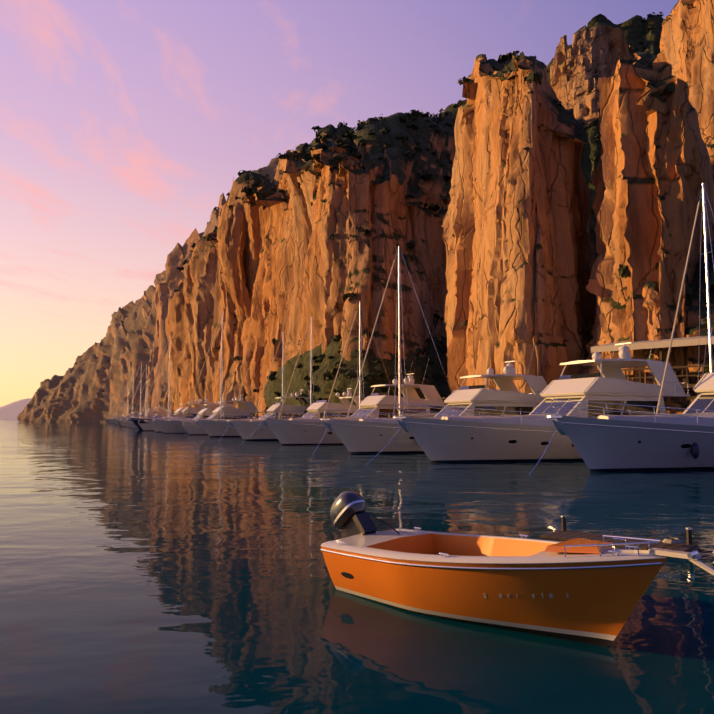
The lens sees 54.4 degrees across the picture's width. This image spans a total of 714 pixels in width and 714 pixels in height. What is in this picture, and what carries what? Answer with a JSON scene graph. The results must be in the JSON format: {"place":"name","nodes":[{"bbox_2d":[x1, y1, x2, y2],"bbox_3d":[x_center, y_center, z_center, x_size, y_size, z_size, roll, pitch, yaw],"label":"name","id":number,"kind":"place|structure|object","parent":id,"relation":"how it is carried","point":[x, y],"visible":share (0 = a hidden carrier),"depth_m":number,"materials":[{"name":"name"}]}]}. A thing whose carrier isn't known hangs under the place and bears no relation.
{"place":"outdoors","nodes":[
{"label":"outdoors","id":0,"kind":"place"},
{"bbox_2d":[17,270,167,422],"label":"headland","id":1,"kind":"structure","parent":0,"point":[69,396],"depth_m":539.53,"materials":[{"name":"brown stone"}]},
{"bbox_2d":[163,198,250,413],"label":"cliff slab","id":2,"kind":"structure","parent":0,"point":[206,295],"depth_m":254.18,"materials":[{"name":"brown stone"}]},
{"bbox_2d":[150,149,295,409],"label":"cliff","id":3,"kind":"structure","parent":0,"point":[166,288],"depth_m":416.80,"materials":[{"name":"brown stone"}]},
{"bbox_2d":[254,332,303,417],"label":"sail boat","id":4,"kind":"object","parent":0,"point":[282,384],"visible":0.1,"depth_m":123.97,"materials":[{"name":"white metal"}]},
{"bbox_2d":[279,317,336,417],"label":"mast","id":5,"kind":"object","parent":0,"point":[310,397],"visible":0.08,"depth_m":111.93,"materials":[{"name":"white metal"}]},
{"bbox_2d":[222,111,455,418],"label":"cliff","id":6,"kind":"structure","parent":0,"point":[301,268],"depth_m":138.42,"materials":[{"name":"brown stone"}]},
{"bbox_2d":[21,12,713,421],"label":"scrub vegetation","id":7,"kind":"object","parent":6,"relation":"on","point":[625,272],"visible":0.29,"depth_m":141.19,"materials":[{"name":"green plant"}]},
{"bbox_2d":[0,0,677,406],"label":"sky","id":8,"kind":"structure","parent":0,"point":[124,124],"materials":[{"name":"purple"}]},
{"bbox_2d":[0,419,713,713],"bbox_3d":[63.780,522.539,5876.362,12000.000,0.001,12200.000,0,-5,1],"label":"sea water","id":9,"kind":"structure","parent":0,"point":[147,572],"depth_m":12.78,"materials":[{"name":"blue liquid"}]},
{"bbox_2d":[0,398,31,418],"bbox_3d":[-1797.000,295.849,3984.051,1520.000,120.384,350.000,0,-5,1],"label":"distant island","id":10,"kind":"structure","parent":9,"relation":"on","point":[12,410],"depth_m":3932.26,"materials":[{"name":"purple"}]},
{"bbox_2d":[110,385,132,423],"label":"boat","id":11,"kind":"object","parent":9,"relation":"on","point":[115,406],"visible":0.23,"depth_m":399.03,"materials":[{"name":"white plastic"}]},
{"bbox_2d":[113,381,136,423],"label":"boat","id":12,"kind":"object","parent":9,"relation":"on","point":[127,406],"visible":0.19,"depth_m":358.68,"materials":[{"name":"white plastic"}]},
{"bbox_2d":[115,375,149,424],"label":"boat","id":13,"kind":"object","parent":9,"relation":"on","point":[122,399],"visible":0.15,"depth_m":319.45,"materials":[{"name":"white plastic"}]},
{"bbox_2d":[125,379,149,426],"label":"boat","id":14,"kind":"object","parent":9,"relation":"on","point":[140,404],"visible":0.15,"depth_m":246.70,"materials":[{"name":"white plastic"}]},
{"bbox_2d":[120,361,157,426],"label":"boat","id":15,"kind":"object","parent":9,"relation":"on","point":[122,424],"visible":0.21,"depth_m":262.79,"materials":[{"name":"white plastic"}]},
{"bbox_2d":[117,408,161,420],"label":"boat","id":16,"kind":"object","parent":9,"relation":"on","point":[159,412],"visible":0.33,"depth_m":301.55,"materials":[{"name":"white plastic"}]},
{"bbox_2d":[113,405,167,419],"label":"boat","id":17,"kind":"object","parent":9,"relation":"on","point":[161,410],"visible":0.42,"depth_m":341.99,"materials":[{"name":"white plastic"}]},
{"bbox_2d":[130,379,154,428],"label":"boat","id":18,"kind":"object","parent":9,"relation":"on","point":[134,426],"visible":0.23,"depth_m":207.87,"materials":[{"name":"white plastic"}]},
{"bbox_2d":[125,364,167,427],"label":"boat","id":19,"kind":"object","parent":9,"relation":"on","point":[128,425],"visible":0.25,"depth_m":227.36,"materials":[{"name":"white plastic"}]},
{"bbox_2d":[121,405,172,424],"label":"boat","id":20,"kind":"object","parent":9,"relation":"on","point":[127,421],"visible":0.21,"depth_m":245.68,"materials":[{"name":"white plastic"}]},
{"bbox_2d":[126,393,206,424],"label":"boat","id":21,"kind":"object","parent":9,"relation":"on","point":[178,411],"visible":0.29,"depth_m":213.26,"materials":[{"name":"white plastic"}]},
{"bbox_2d":[138,336,197,430],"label":"boat","id":22,"kind":"object","parent":9,"relation":"on","point":[145,427],"visible":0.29,"depth_m":176.24,"materials":[{"name":"white plastic"}]},
{"bbox_2d":[130,391,216,429],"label":"boat","id":23,"kind":"object","parent":9,"relation":"on","point":[193,411],"visible":0.33,"depth_m":194.88,"materials":[{"name":"white plastic"}]},
{"bbox_2d":[145,392,233,431],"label":"boat","id":24,"kind":"object","parent":9,"relation":"on","point":[201,413],"visible":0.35,"depth_m":160.76,"materials":[{"name":"white plastic"}]},
{"bbox_2d":[153,392,260,432],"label":"boat","id":25,"kind":"object","parent":9,"relation":"on","point":[176,426],"visible":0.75,"depth_m":146.80,"materials":[{"name":"white plastic"}]},
{"bbox_2d":[182,312,260,434],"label":"boat","id":26,"kind":"object","parent":9,"relation":"on","point":[197,430],"visible":0.25,"depth_m":133.87,"materials":[{"name":"white plastic"}]},
{"bbox_2d":[196,380,308,436],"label":"boat","id":27,"kind":"object","parent":9,"relation":"on","point":[217,427],"visible":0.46,"depth_m":118.22,"materials":[{"name":"white plastic"}]},
{"bbox_2d":[227,378,362,440],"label":"boat","id":28,"kind":"object","parent":9,"relation":"on","point":[245,429],"visible":0.42,"depth_m":100.30,"materials":[{"name":"white plastic"}]},
{"bbox_2d":[259,360,445,444],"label":"boat","id":29,"kind":"object","parent":9,"relation":"on","point":[301,431],"visible":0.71,"depth_m":84.67,"materials":[{"name":"white plastic"}]},
{"bbox_2d":[321,344,547,453],"bbox_3d":[8.205,4.070,65.284,24.778,11.579,6.529,2,-6,-24],"label":"boat","id":30,"kind":"object","parent":9,"relation":"on","point":[368,436],"visible":0.6,"depth_m":64.16,"materials":[{"name":"white plastic"}]},
{"bbox_2d":[347,246,449,417],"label":"mast","id":31,"kind":"object","parent":30,"relation":"attached to","point":[400,369],"visible":0.1,"depth_m":74.17,"materials":[{"name":"white metal"}]},
{"bbox_2d":[321,491,713,646],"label":"orange boat","id":32,"kind":"object","parent":9,"relation":"on","point":[588,591],"visible":0.96,"depth_m":10.04,"materials":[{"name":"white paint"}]},
{"bbox_2d":[393,318,689,462],"bbox_3d":[14.460,2.727,53.105,26.160,12.225,6.894,2,-6,-24],"label":"boat","id":33,"kind":"object","parent":9,"relation":"on","point":[482,438],"visible":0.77,"depth_m":50.35,"materials":[{"name":"white plastic"}]},
{"bbox_2d":[539,515,697,558],"bbox_3d":[6.314,4.540,16.938,3.400,0.940,1.300,-4,-7,41],"label":"floating pontoon","id":34,"kind":"object","parent":9,"relation":"on","point":[670,543],"visible":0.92,"depth_m":16.70,"materials":[{"name":"brown wood"}]},
{"bbox_2d":[547,370,713,471],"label":"boat","id":35,"kind":"object","parent":9,"relation":"on","point":[684,440],"visible":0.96,"depth_m":40.56,"materials":[{"name":"white plastic"}]},
{"bbox_2d":[656,183,713,413],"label":"mast","id":36,"kind":"object","parent":35,"relation":"attached to","point":[708,301],"visible":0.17,"depth_m":50.97,"materials":[{"name":"white metal"}]},
{"bbox_2d":[263,320,450,413],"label":"hillside vegetation","id":37,"kind":"object","parent":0,"point":[342,382],"visible":0.33,"depth_m":119.56,"materials":[{"name":"green plant"}]},
{"bbox_2d":[323,301,394,417],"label":"mast","id":38,"kind":"object","parent":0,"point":[359,341],"visible":0.04,"depth_m":96.13,"materials":[{"name":"white metal"}]},
{"bbox_2d":[182,423,556,474],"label":"mooring lines","id":39,"kind":"object","parent":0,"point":[390,440],"visible":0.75,"depth_m":47.18,"materials":[{"name":"fabric"}]},
{"bbox_2d":[441,51,595,404],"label":"cliff","id":40,"kind":"structure","parent":0,"point":[520,258],"depth_m":87.75,"materials":[{"name":"brown stone"}]},
{"bbox_2d":[445,14,663,260],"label":"shrubs","id":41,"kind":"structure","parent":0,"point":[635,29],"depth_m":224.62,"materials":[{"name":"green plant"}]},
{"bbox_2d":[550,22,633,128],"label":"cliff","id":42,"kind":"structure","parent":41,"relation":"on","point":[587,60],"depth_m":204.38,"materials":[{"name":"brown stone"}]},
{"bbox_2d":[582,242,713,413],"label":"cliff face","id":43,"kind":"object","parent":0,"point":[616,314],"visible":0.27,"depth_m":65.35},
{"bbox_2d":[591,49,713,413],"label":"cliff","id":44,"kind":"structure","parent":0,"point":[651,172],"depth_m":69.65,"materials":[{"name":"brown stone"}]},
{"bbox_2d":[657,0,713,233],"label":"cliff","id":45,"kind":"structure","parent":0,"point":[687,44],"depth_m":118.96,"materials":[{"name":"brown stone"}]},
{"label":"quay wall","id":46,"kind":"object","parent":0,"visible":0},
{"bbox_2d":[591,304,713,406],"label":"terrace bar","id":47,"kind":"object","parent":46,"relation":"on","point":[678,342],"visible":0.27,"depth_m":61.22,"materials":[{"name":"brown wood"}]}
]}

